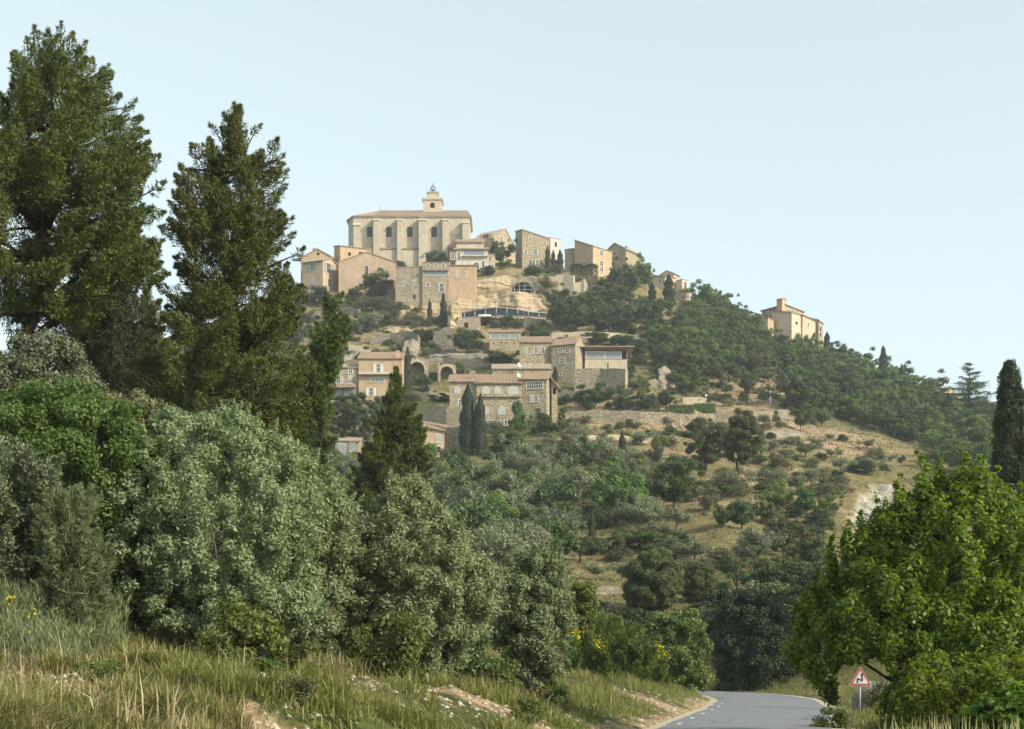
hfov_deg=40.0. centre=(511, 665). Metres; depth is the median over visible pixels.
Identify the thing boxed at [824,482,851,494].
shrub
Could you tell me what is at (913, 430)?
oak tree
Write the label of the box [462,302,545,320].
scaffold terrace
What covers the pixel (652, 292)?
cypress tree
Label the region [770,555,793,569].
shrub
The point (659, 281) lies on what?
house
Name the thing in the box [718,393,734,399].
shrub
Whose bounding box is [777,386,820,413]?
leafy tree
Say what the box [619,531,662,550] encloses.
leafy tree
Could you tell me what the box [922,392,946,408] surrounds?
pine tree
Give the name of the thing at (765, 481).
shrub
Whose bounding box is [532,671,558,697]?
weed clump
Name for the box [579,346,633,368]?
house
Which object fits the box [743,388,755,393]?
shrub
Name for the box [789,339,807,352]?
leafy tree
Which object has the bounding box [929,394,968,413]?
pine tree
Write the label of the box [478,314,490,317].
water tank
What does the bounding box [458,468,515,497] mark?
leafy tree
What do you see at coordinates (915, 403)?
oak tree
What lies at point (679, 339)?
pine tree
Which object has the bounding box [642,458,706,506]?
leafy tree
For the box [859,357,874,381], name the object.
leafy tree
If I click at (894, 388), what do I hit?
leafy tree
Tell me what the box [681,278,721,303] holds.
leafy tree
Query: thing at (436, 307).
rock outcrop
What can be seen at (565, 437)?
shrub
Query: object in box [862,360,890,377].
leafy tree
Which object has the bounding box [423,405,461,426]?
retaining wall
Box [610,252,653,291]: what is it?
oak tree
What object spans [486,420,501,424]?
window
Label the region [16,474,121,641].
broom bush
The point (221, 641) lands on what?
weed clump
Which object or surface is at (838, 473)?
shrub
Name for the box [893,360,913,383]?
oak tree
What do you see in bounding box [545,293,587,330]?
oak tree
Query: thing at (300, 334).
oak tree
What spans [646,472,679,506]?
oak tree
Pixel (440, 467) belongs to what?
leafy tree
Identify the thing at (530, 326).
bush
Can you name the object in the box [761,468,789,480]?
olive tree
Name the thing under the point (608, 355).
window
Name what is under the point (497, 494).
leafy tree
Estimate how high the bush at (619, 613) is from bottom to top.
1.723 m
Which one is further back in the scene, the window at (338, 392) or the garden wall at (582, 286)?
the garden wall at (582, 286)
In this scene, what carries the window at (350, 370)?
in the house at (347, 381)
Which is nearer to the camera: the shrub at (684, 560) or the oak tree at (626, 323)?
the shrub at (684, 560)
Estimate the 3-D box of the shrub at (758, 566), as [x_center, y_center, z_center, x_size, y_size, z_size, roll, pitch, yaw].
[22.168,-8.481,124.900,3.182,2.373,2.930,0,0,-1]
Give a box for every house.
[300,248,335,290]
[301,258,338,292]
[328,363,358,399]
[333,245,371,263]
[337,250,396,295]
[357,350,405,400]
[395,266,421,305]
[422,262,450,305]
[422,421,447,456]
[447,371,479,421]
[449,264,477,302]
[450,247,489,270]
[455,238,484,247]
[474,228,515,263]
[474,374,523,425]
[488,253,495,267]
[488,330,522,350]
[491,364,551,374]
[515,229,549,268]
[518,336,552,370]
[520,371,552,429]
[549,237,560,265]
[550,334,584,383]
[564,248,574,270]
[575,240,612,275]
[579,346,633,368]
[607,243,643,269]
[646,275,676,290]
[660,270,680,279]
[674,287,690,299]
[676,279,687,290]
[753,312,774,335]
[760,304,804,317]
[771,311,800,345]
[776,298,786,310]
[801,314,815,344]
[812,318,823,347]
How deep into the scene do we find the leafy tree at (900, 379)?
396.12 m
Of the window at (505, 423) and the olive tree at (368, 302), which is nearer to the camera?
the window at (505, 423)
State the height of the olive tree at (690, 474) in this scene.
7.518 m
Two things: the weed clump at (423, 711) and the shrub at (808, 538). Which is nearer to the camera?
the weed clump at (423, 711)
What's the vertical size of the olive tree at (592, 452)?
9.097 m
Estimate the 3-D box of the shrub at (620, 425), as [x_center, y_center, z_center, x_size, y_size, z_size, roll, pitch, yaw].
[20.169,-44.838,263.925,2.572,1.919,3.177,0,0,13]
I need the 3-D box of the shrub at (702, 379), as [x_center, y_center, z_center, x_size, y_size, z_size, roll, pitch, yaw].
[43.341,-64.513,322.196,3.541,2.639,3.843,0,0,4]
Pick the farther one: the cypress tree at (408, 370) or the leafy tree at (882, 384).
the leafy tree at (882, 384)
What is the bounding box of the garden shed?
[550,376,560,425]
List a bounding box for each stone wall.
[319,304,359,315]
[358,315,422,323]
[370,331,420,346]
[410,391,448,399]
[433,327,455,351]
[447,357,518,366]
[523,317,543,328]
[551,331,647,339]
[557,390,576,397]
[564,409,790,425]
[574,368,627,391]
[596,586,623,594]
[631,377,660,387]
[680,397,707,404]
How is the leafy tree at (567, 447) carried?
on the ground at (858, 500)
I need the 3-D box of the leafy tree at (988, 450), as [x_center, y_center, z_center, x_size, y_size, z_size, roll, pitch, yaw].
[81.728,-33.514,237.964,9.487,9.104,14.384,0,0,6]
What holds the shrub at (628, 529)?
on the ground at (858, 500)
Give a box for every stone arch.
[411,358,427,376]
[438,363,455,381]
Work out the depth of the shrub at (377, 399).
290.23 m
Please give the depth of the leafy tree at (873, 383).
354.11 m
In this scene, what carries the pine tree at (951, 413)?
on the ground at (858, 500)
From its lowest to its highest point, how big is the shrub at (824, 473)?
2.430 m
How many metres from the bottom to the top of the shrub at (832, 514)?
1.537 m
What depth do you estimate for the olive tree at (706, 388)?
315.14 m
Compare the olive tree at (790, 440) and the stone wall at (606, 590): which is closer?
the stone wall at (606, 590)
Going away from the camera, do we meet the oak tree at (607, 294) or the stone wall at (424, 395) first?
the stone wall at (424, 395)
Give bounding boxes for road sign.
[849,667,870,712]
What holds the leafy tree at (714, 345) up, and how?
on the ground at (858, 500)
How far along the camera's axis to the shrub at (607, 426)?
263.14 m
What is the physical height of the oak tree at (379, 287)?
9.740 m
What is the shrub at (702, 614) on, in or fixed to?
on the ground at (858, 500)
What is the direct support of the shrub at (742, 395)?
on the ground at (858, 500)
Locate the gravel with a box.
[10,671,869,728]
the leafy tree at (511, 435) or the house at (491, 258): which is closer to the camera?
the leafy tree at (511, 435)
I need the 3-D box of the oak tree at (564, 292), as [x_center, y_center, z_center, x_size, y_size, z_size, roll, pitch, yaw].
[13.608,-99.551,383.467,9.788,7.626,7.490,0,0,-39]
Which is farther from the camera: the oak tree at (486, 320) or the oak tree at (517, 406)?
the oak tree at (486, 320)
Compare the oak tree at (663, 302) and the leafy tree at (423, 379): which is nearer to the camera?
the leafy tree at (423, 379)
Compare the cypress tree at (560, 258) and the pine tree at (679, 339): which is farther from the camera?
the cypress tree at (560, 258)
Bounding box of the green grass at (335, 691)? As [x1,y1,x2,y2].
[0,583,1022,728]
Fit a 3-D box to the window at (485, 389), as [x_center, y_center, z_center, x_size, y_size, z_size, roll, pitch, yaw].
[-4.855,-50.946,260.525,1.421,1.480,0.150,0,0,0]
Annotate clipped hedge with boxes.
[569,263,598,284]
[640,409,669,412]
[667,404,694,413]
[693,403,715,413]
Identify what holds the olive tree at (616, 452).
on the ground at (858, 500)
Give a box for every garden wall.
[528,274,574,291]
[573,279,587,292]
[587,284,605,292]
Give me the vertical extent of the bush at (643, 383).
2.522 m
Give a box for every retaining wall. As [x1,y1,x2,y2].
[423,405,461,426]
[444,426,463,450]
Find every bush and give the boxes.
[0,374,170,533]
[0,435,77,624]
[0,575,72,648]
[0,604,111,665]
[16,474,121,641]
[69,590,135,655]
[81,523,176,636]
[95,386,183,550]
[211,594,291,666]
[339,620,378,672]
[345,298,356,305]
[364,606,430,680]
[383,313,391,321]
[383,339,392,344]
[395,343,403,351]
[398,317,413,324]
[412,306,421,312]
[418,250,436,261]
[428,371,437,379]
[429,627,502,678]
[453,446,465,457]
[527,324,534,330]
[559,629,582,675]
[566,577,600,668]
[567,324,577,331]
[571,610,645,663]
[579,635,613,675]
[584,402,594,409]
[607,606,636,617]
[608,623,658,682]
[628,380,643,390]
[630,621,670,684]
[633,354,646,363]
[636,378,651,387]
[636,388,647,396]
[649,640,670,683]
[792,332,802,343]
[887,647,1023,728]
[949,678,1023,728]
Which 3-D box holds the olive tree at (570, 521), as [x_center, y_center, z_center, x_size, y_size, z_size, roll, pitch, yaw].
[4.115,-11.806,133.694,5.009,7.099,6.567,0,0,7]
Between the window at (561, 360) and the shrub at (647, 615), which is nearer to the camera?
the shrub at (647, 615)
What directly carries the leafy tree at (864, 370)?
on the ground at (858, 500)
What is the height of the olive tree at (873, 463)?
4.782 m
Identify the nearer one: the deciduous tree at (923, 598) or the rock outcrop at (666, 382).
the deciduous tree at (923, 598)
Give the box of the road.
[658,691,831,728]
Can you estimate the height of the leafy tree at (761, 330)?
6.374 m
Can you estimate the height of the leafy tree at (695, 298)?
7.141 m
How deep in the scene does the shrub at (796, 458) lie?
236.73 m
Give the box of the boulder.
[851,681,883,710]
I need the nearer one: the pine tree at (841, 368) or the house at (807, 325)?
the pine tree at (841, 368)
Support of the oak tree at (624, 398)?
on the ground at (858, 500)
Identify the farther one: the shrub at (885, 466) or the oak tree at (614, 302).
the oak tree at (614, 302)
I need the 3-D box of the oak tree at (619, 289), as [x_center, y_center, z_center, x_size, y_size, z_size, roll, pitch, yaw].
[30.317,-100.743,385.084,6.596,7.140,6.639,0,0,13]
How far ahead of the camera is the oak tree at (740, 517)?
152.84 m
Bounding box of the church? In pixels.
[346,185,472,265]
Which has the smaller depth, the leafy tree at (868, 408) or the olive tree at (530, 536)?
the olive tree at (530, 536)
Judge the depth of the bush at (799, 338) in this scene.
408.33 m
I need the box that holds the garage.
[335,436,363,457]
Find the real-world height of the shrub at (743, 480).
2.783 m
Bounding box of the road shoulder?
[645,693,845,728]
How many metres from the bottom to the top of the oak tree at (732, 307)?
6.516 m
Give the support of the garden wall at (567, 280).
on the ground at (858, 500)
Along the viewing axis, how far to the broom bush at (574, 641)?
49.78 m
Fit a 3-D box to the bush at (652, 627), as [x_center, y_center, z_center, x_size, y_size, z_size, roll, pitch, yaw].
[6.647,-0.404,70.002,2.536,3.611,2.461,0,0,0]
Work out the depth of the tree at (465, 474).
170.52 m
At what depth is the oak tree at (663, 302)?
373.43 m
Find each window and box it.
[308,262,316,270]
[324,261,332,274]
[327,278,331,287]
[333,390,340,395]
[334,376,343,383]
[336,443,346,455]
[345,389,355,395]
[347,375,352,383]
[348,368,352,373]
[349,442,356,451]
[364,265,368,275]
[366,226,372,237]
[366,387,375,395]
[370,377,384,381]
[373,363,382,371]
[385,226,392,237]
[406,226,413,237]
[423,271,448,275]
[430,226,437,237]
[435,434,441,442]
[439,283,444,291]
[450,253,454,259]
[452,228,458,234]
[454,386,460,393]
[455,270,458,277]
[457,252,460,259]
[463,250,484,254]
[480,233,491,238]
[482,386,489,393]
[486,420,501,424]
[489,334,519,338]
[494,386,500,393]
[498,406,505,414]
[503,419,507,425]
[508,386,518,394]
[525,381,543,389]
[532,248,537,254]
[533,347,538,353]
[533,395,538,401]
[540,347,545,353]
[559,358,564,364]
[585,351,604,358]
[605,352,621,358]
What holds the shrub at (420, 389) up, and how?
on the ground at (858, 500)
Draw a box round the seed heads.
[0,629,1007,728]
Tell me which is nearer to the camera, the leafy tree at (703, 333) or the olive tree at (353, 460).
the olive tree at (353, 460)
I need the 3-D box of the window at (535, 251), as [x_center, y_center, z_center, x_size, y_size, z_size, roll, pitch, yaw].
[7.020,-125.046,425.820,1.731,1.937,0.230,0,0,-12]
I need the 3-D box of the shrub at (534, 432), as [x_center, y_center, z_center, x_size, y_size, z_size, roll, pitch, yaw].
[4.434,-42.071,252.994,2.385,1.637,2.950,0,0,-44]
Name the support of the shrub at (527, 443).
on the ground at (858, 500)
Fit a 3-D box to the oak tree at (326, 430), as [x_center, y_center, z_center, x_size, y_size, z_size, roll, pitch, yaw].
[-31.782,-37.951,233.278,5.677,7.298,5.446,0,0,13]
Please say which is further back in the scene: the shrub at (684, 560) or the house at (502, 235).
the house at (502, 235)
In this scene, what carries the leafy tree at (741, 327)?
on the ground at (858, 500)
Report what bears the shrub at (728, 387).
on the ground at (858, 500)
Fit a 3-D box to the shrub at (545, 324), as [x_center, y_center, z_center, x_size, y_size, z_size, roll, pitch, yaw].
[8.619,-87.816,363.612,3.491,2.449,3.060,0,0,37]
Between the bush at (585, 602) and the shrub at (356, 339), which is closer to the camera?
the bush at (585, 602)
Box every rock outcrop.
[343,344,417,360]
[380,326,414,332]
[395,300,456,314]
[402,338,420,356]
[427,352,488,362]
[447,304,461,329]
[455,291,547,312]
[477,274,523,291]
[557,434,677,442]
[657,366,675,388]
[764,429,806,438]
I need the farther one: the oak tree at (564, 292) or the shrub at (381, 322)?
the oak tree at (564, 292)
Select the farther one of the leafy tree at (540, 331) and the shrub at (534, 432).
the leafy tree at (540, 331)
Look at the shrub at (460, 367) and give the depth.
315.92 m
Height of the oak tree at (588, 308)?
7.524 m
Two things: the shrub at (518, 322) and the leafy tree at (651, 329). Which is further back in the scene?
the shrub at (518, 322)
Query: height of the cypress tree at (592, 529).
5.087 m
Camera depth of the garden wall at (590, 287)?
395.74 m
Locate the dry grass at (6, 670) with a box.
[0,628,878,728]
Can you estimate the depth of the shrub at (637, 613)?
104.54 m
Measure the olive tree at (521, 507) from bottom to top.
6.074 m
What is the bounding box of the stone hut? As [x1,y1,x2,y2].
[455,317,480,330]
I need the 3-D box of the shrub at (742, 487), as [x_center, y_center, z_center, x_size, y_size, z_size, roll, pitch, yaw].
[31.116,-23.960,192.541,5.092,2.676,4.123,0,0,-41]
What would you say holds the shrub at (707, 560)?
on the ground at (858, 500)
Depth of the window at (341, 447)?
227.46 m
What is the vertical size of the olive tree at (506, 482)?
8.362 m
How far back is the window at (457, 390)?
260.97 m
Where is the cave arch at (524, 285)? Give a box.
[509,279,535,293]
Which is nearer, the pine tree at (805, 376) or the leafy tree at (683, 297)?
the pine tree at (805, 376)
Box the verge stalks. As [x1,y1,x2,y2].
[875,711,1019,728]
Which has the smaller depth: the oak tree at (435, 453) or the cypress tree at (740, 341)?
the oak tree at (435, 453)
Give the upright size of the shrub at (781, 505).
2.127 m
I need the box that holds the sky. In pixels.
[0,0,1023,403]
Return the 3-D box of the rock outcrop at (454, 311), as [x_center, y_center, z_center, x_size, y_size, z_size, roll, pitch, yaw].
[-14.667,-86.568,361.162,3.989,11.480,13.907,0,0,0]
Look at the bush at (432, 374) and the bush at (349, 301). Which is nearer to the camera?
the bush at (432, 374)
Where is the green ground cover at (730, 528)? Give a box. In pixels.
[289,344,986,641]
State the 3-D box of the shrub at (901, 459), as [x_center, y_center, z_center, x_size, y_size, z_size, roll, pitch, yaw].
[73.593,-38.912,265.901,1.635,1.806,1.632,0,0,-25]
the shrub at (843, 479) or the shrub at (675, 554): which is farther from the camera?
the shrub at (843, 479)
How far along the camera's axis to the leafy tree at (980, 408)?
371.29 m
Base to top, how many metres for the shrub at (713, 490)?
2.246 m
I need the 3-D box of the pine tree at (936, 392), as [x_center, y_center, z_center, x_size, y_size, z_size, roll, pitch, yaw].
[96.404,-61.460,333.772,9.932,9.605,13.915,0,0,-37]
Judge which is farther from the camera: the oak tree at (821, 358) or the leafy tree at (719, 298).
the leafy tree at (719, 298)
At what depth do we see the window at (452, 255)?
423.91 m
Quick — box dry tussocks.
[287,344,980,639]
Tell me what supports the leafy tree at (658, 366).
on the ground at (858, 500)
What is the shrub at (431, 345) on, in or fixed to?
on the ground at (858, 500)
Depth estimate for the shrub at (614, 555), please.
136.93 m
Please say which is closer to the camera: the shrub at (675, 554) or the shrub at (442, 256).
the shrub at (675, 554)
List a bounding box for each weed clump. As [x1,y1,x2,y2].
[80,658,134,687]
[81,648,110,661]
[123,650,169,667]
[183,625,235,663]
[249,656,287,676]
[262,673,318,705]
[286,638,331,671]
[292,660,322,679]
[395,706,428,717]
[431,669,466,681]
[480,657,522,691]
[493,682,514,692]
[509,695,543,725]
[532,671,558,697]
[542,684,571,708]
[809,705,851,727]
[862,674,892,710]
[893,723,922,728]
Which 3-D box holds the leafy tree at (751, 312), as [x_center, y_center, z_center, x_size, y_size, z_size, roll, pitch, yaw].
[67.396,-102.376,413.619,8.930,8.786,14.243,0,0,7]
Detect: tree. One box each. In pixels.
[0,20,171,343]
[53,257,163,419]
[116,282,179,365]
[124,101,317,563]
[180,434,217,462]
[232,449,238,479]
[233,493,254,522]
[269,290,351,486]
[281,303,312,326]
[286,327,311,345]
[303,284,332,303]
[310,416,332,437]
[323,452,357,475]
[325,451,357,475]
[326,449,345,460]
[328,392,379,440]
[338,349,344,362]
[338,455,361,469]
[341,471,354,490]
[343,365,434,608]
[345,286,362,300]
[350,311,365,333]
[352,510,369,523]
[354,514,433,552]
[355,295,393,311]
[356,312,383,330]
[358,267,395,296]
[402,442,439,467]
[404,346,412,392]
[409,327,434,341]
[412,372,430,384]
[422,462,459,479]
[424,383,428,391]
[426,449,444,461]
[427,299,432,326]
[427,391,449,402]
[428,461,473,486]
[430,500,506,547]
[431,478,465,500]
[432,470,451,487]
[432,497,473,511]
[434,483,488,505]
[436,488,520,518]
[438,446,471,471]
[440,292,447,327]
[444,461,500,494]
[446,330,484,350]
[455,498,496,529]
[458,383,475,455]
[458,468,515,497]
[467,521,528,570]
[471,514,545,565]
[473,393,488,455]
[473,453,503,478]
[473,468,534,499]
[474,485,535,518]
[475,526,543,557]
[476,517,539,545]
[477,450,521,477]
[478,497,505,506]
[480,316,499,324]
[482,349,516,363]
[483,477,538,493]
[488,239,517,260]
[492,424,526,450]
[496,433,558,459]
[496,519,553,551]
[497,259,517,268]
[503,472,549,517]
[503,509,537,525]
[505,450,551,473]
[511,399,524,418]
[512,411,543,434]
[514,517,563,552]
[515,500,560,518]
[515,500,588,555]
[517,475,549,496]
[517,475,582,520]
[521,325,551,336]
[524,466,559,483]
[528,451,568,478]
[528,506,579,559]
[532,273,558,291]
[533,407,570,436]
[534,454,579,473]
[539,477,562,498]
[542,282,575,302]
[543,264,566,274]
[544,245,550,273]
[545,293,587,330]
[548,305,579,330]
[548,434,593,470]
[548,455,598,502]
[551,249,556,268]
[552,366,557,381]
[556,250,563,268]
[557,381,616,408]
[564,531,601,562]
[566,463,595,475]
[567,417,598,438]
[567,433,617,466]
[572,291,603,305]
[575,291,596,301]
[579,331,609,344]
[581,559,611,580]
[582,303,600,325]
[582,305,626,332]
[585,288,628,302]
[586,459,620,477]
[586,466,601,487]
[587,453,609,463]
[587,455,648,509]
[587,510,595,554]
[590,463,627,493]
[591,277,626,297]
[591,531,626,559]
[599,446,618,461]
[601,441,639,465]
[605,256,627,286]
[606,306,618,316]
[607,299,620,309]
[608,334,636,345]
[608,463,634,469]
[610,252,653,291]
[610,499,653,526]
[610,562,627,580]
[611,393,640,409]
[612,285,634,302]
[613,453,656,478]
[614,501,618,525]
[619,299,637,314]
[619,301,639,319]
[619,315,638,329]
[619,430,626,468]
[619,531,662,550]
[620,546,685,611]
[621,502,675,531]
[624,459,641,468]
[627,295,648,308]
[628,337,654,360]
[628,430,659,445]
[629,319,682,332]
[631,323,697,342]
[631,492,682,522]
[632,326,678,348]
[632,434,648,445]
[633,257,654,290]
[635,394,656,408]
[635,462,650,473]
[636,299,662,325]
[637,307,689,328]
[638,445,665,466]
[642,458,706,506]
[644,520,675,532]
[644,608,714,694]
[646,327,688,355]
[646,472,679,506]
[647,283,656,299]
[648,297,673,317]
[649,345,670,363]
[650,435,669,461]
[651,343,691,367]
[651,457,695,501]
[652,454,705,476]
[652,534,677,542]
[654,324,690,338]
[654,357,680,370]
[656,364,694,385]
[656,387,678,408]
[657,506,693,531]
[658,331,703,345]
[661,344,699,364]
[662,274,675,308]
[668,535,712,561]
[669,370,705,394]
[671,339,702,353]
[676,307,704,324]
[676,325,699,345]
[676,350,726,378]
[679,296,708,316]
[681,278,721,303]
[681,306,706,319]
[681,416,728,470]
[681,560,719,602]
[682,296,706,306]
[682,362,712,381]
[690,297,706,307]
[691,339,720,375]
[692,303,727,319]
[692,324,725,341]
[694,331,702,344]
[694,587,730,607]
[697,311,724,325]
[698,343,730,355]
[698,605,717,629]
[700,327,721,337]
[700,503,734,527]
[701,337,725,350]
[701,384,714,394]
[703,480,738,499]
[704,361,744,391]
[704,605,727,629]
[706,338,733,354]
[708,296,731,304]
[708,298,729,308]
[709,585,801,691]
[710,328,739,349]
[710,353,745,370]
[710,467,757,484]
[711,551,769,587]
[713,288,739,303]
[716,569,779,597]
[719,303,758,320]
[719,351,742,382]
[720,309,746,325]
[721,408,765,474]
[722,319,744,327]
[723,320,743,330]
[724,302,738,310]
[725,499,758,528]
[726,349,772,380]
[727,579,781,605]
[728,311,751,320]
[728,364,763,404]
[730,360,749,379]
[731,541,771,567]
[731,580,790,599]
[732,344,755,355]
[734,326,764,342]
[735,301,742,310]
[735,525,788,557]
[738,305,754,316]
[739,323,761,332]
[739,335,743,351]
[743,350,775,377]
[744,340,762,354]
[747,313,764,326]
[751,325,770,335]
[751,495,781,523]
[752,323,767,336]
[752,558,826,595]
[754,335,800,368]
[754,366,775,382]
[754,388,777,404]
[757,581,826,622]
[758,445,768,454]
[758,479,794,505]
[760,348,805,371]
[761,383,775,390]
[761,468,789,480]
[762,518,811,554]
[763,437,780,451]
[766,328,783,341]
[773,402,815,431]
[774,333,792,346]
[774,364,811,381]
[774,373,819,408]
[775,362,827,380]
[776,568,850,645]
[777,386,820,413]
[779,448,1023,728]
[780,357,799,367]
[781,435,799,448]
[781,537,828,566]
[782,376,819,394]
[783,361,804,372]
[785,474,806,487]
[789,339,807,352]
[791,481,832,518]
[793,440,822,457]
[794,356,820,367]
[795,332,823,348]
[796,467,820,482]
[798,349,818,356]
[798,361,814,366]
[798,366,842,382]
[800,338,820,354]
[800,377,841,389]
[802,374,826,381]
[806,347,825,354]
[806,437,829,443]
[808,373,834,381]
[810,352,858,372]
[810,407,833,426]
[811,548,855,571]
[812,360,845,370]
[813,361,859,380]
[814,491,845,511]
[817,377,838,402]
[817,385,839,402]
[817,398,840,413]
[818,340,830,353]
[818,392,833,402]
[819,368,864,393]
[820,447,839,457]
[820,561,855,574]
[821,393,841,406]
[823,332,830,353]
[823,355,862,369]
[829,340,862,356]
[829,456,858,470]
[835,381,868,398]
[836,394,883,421]
[836,449,844,458]
[842,369,865,392]
[843,380,884,393]
[845,346,874,360]
[849,378,853,397]
[855,404,871,424]
[855,439,874,449]
[856,357,869,379]
[856,389,884,404]
[856,398,885,423]
[856,454,888,475]
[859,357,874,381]
[859,363,875,380]
[859,381,911,405]
[859,402,896,430]
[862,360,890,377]
[862,385,885,393]
[863,374,890,391]
[867,401,894,433]
[870,358,877,368]
[872,363,885,378]
[872,390,908,401]
[873,392,923,404]
[875,367,899,381]
[877,346,887,378]
[881,415,934,440]
[882,387,911,408]
[883,374,923,389]
[884,400,930,418]
[884,421,899,437]
[886,453,897,461]
[887,355,907,375]
[888,376,927,394]
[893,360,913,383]
[896,400,922,415]
[898,385,950,404]
[900,363,903,375]
[902,424,929,442]
[903,395,942,414]
[908,380,927,397]
[909,401,950,442]
[913,375,925,387]
[915,426,944,447]
[916,404,944,421]
[917,448,934,462]
[920,369,949,390]
[920,429,955,448]
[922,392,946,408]
[922,438,963,467]
[923,418,959,443]
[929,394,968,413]
[932,437,954,451]
[934,436,975,450]
[937,425,990,443]
[938,363,996,426]
[939,401,962,417]
[941,409,986,431]
[942,410,960,421]
[942,432,988,461]
[942,440,992,467]
[949,414,986,440]
[955,451,986,470]
[961,401,982,414]
[968,428,993,443]
[971,434,994,469]
[974,390,989,405]
[976,399,996,418]
[976,422,989,430]
[989,358,1023,583]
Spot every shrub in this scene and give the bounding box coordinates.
[0,327,112,491]
[90,399,332,657]
[256,437,368,655]
[326,551,393,658]
[342,465,512,675]
[350,301,362,307]
[352,337,361,341]
[362,325,373,331]
[370,304,383,310]
[370,324,380,329]
[373,396,382,404]
[376,310,402,322]
[378,319,385,325]
[382,301,405,311]
[386,317,398,324]
[395,260,407,266]
[405,310,416,315]
[406,314,424,321]
[406,391,423,401]
[410,321,419,326]
[414,385,426,391]
[417,317,428,326]
[419,347,434,355]
[422,342,439,347]
[432,316,439,324]
[436,252,447,261]
[454,361,465,373]
[457,327,468,333]
[463,349,479,353]
[477,265,495,275]
[487,540,584,696]
[488,421,502,431]
[488,442,510,452]
[490,320,501,327]
[499,314,516,325]
[512,319,524,328]
[515,439,535,450]
[522,265,544,275]
[524,416,538,428]
[530,427,542,433]
[534,444,542,451]
[538,320,551,326]
[540,437,559,446]
[554,426,565,432]
[557,393,572,404]
[557,407,568,419]
[560,433,575,443]
[564,418,579,425]
[571,391,586,407]
[576,487,594,502]
[576,497,605,514]
[577,415,591,424]
[582,327,594,331]
[582,540,607,554]
[585,511,613,527]
[585,604,620,620]
[594,326,605,331]
[596,600,611,610]
[598,279,608,285]
[600,424,611,428]
[602,544,635,562]
[603,436,618,444]
[604,401,612,406]
[613,421,625,428]
[613,525,637,545]
[615,384,627,393]
[616,402,628,409]
[618,387,635,396]
[623,607,647,630]
[624,617,633,626]
[625,419,633,426]
[625,529,660,548]
[627,327,639,334]
[627,363,636,372]
[630,422,643,428]
[639,538,663,551]
[640,617,649,624]
[643,610,666,619]
[649,622,688,638]
[653,399,661,408]
[658,536,692,560]
[662,425,677,434]
[663,416,675,424]
[663,436,677,447]
[663,529,691,544]
[674,554,695,569]
[675,429,690,435]
[682,600,715,617]
[685,609,717,630]
[696,556,713,569]
[697,493,723,509]
[698,377,708,384]
[698,485,723,500]
[701,545,743,567]
[702,395,711,402]
[711,391,721,399]
[714,466,730,473]
[715,380,727,387]
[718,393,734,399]
[721,398,733,406]
[724,384,733,390]
[726,481,753,497]
[731,466,744,473]
[735,475,750,487]
[737,392,749,400]
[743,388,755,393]
[746,556,779,575]
[750,453,768,462]
[752,482,774,491]
[755,466,774,479]
[758,414,770,421]
[758,505,784,524]
[759,421,774,429]
[761,478,770,484]
[766,431,776,438]
[767,455,794,470]
[768,452,778,457]
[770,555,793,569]
[771,415,781,421]
[773,501,790,508]
[774,420,788,427]
[777,517,792,522]
[778,448,790,457]
[779,402,787,407]
[779,552,799,558]
[781,503,806,516]
[785,436,803,444]
[786,470,807,482]
[791,455,799,460]
[797,533,827,547]
[798,456,821,468]
[798,522,827,538]
[802,508,831,523]
[806,484,817,494]
[814,452,828,459]
[814,481,837,496]
[815,466,831,479]
[815,516,836,530]
[817,478,840,490]
[821,510,834,518]
[824,433,834,438]
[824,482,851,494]
[829,470,844,476]
[829,475,855,492]
[836,434,848,441]
[845,459,875,474]
[861,454,879,461]
[863,447,884,455]
[879,464,891,470]
[897,455,905,462]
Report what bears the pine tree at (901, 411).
on the ground at (858, 500)
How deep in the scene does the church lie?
440.00 m
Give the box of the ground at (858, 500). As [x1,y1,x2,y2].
[8,262,1023,728]
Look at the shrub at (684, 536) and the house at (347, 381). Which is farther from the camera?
the house at (347, 381)
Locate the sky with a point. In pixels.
(858, 165)
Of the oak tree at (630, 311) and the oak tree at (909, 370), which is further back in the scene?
the oak tree at (909, 370)
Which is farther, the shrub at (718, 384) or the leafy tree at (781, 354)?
the leafy tree at (781, 354)
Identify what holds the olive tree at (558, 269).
on the ground at (858, 500)
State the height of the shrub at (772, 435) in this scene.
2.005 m
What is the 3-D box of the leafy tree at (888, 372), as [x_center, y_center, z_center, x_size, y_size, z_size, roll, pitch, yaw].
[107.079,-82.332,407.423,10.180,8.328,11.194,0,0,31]
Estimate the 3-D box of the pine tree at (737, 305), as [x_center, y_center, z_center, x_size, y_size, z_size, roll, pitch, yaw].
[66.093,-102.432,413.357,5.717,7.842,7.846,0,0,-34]
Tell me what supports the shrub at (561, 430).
on the ground at (858, 500)
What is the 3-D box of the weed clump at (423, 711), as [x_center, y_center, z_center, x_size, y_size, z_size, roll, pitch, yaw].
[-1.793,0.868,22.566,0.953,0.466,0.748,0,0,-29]
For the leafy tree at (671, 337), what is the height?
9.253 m
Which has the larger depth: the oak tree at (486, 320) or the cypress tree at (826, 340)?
the cypress tree at (826, 340)
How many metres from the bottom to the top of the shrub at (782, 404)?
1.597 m
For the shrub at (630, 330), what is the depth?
355.65 m
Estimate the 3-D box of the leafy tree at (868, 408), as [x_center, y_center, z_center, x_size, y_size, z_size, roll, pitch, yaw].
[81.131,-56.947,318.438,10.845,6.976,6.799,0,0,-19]
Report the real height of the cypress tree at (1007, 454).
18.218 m
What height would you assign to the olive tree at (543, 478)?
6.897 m
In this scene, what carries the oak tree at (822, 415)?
on the ground at (858, 500)

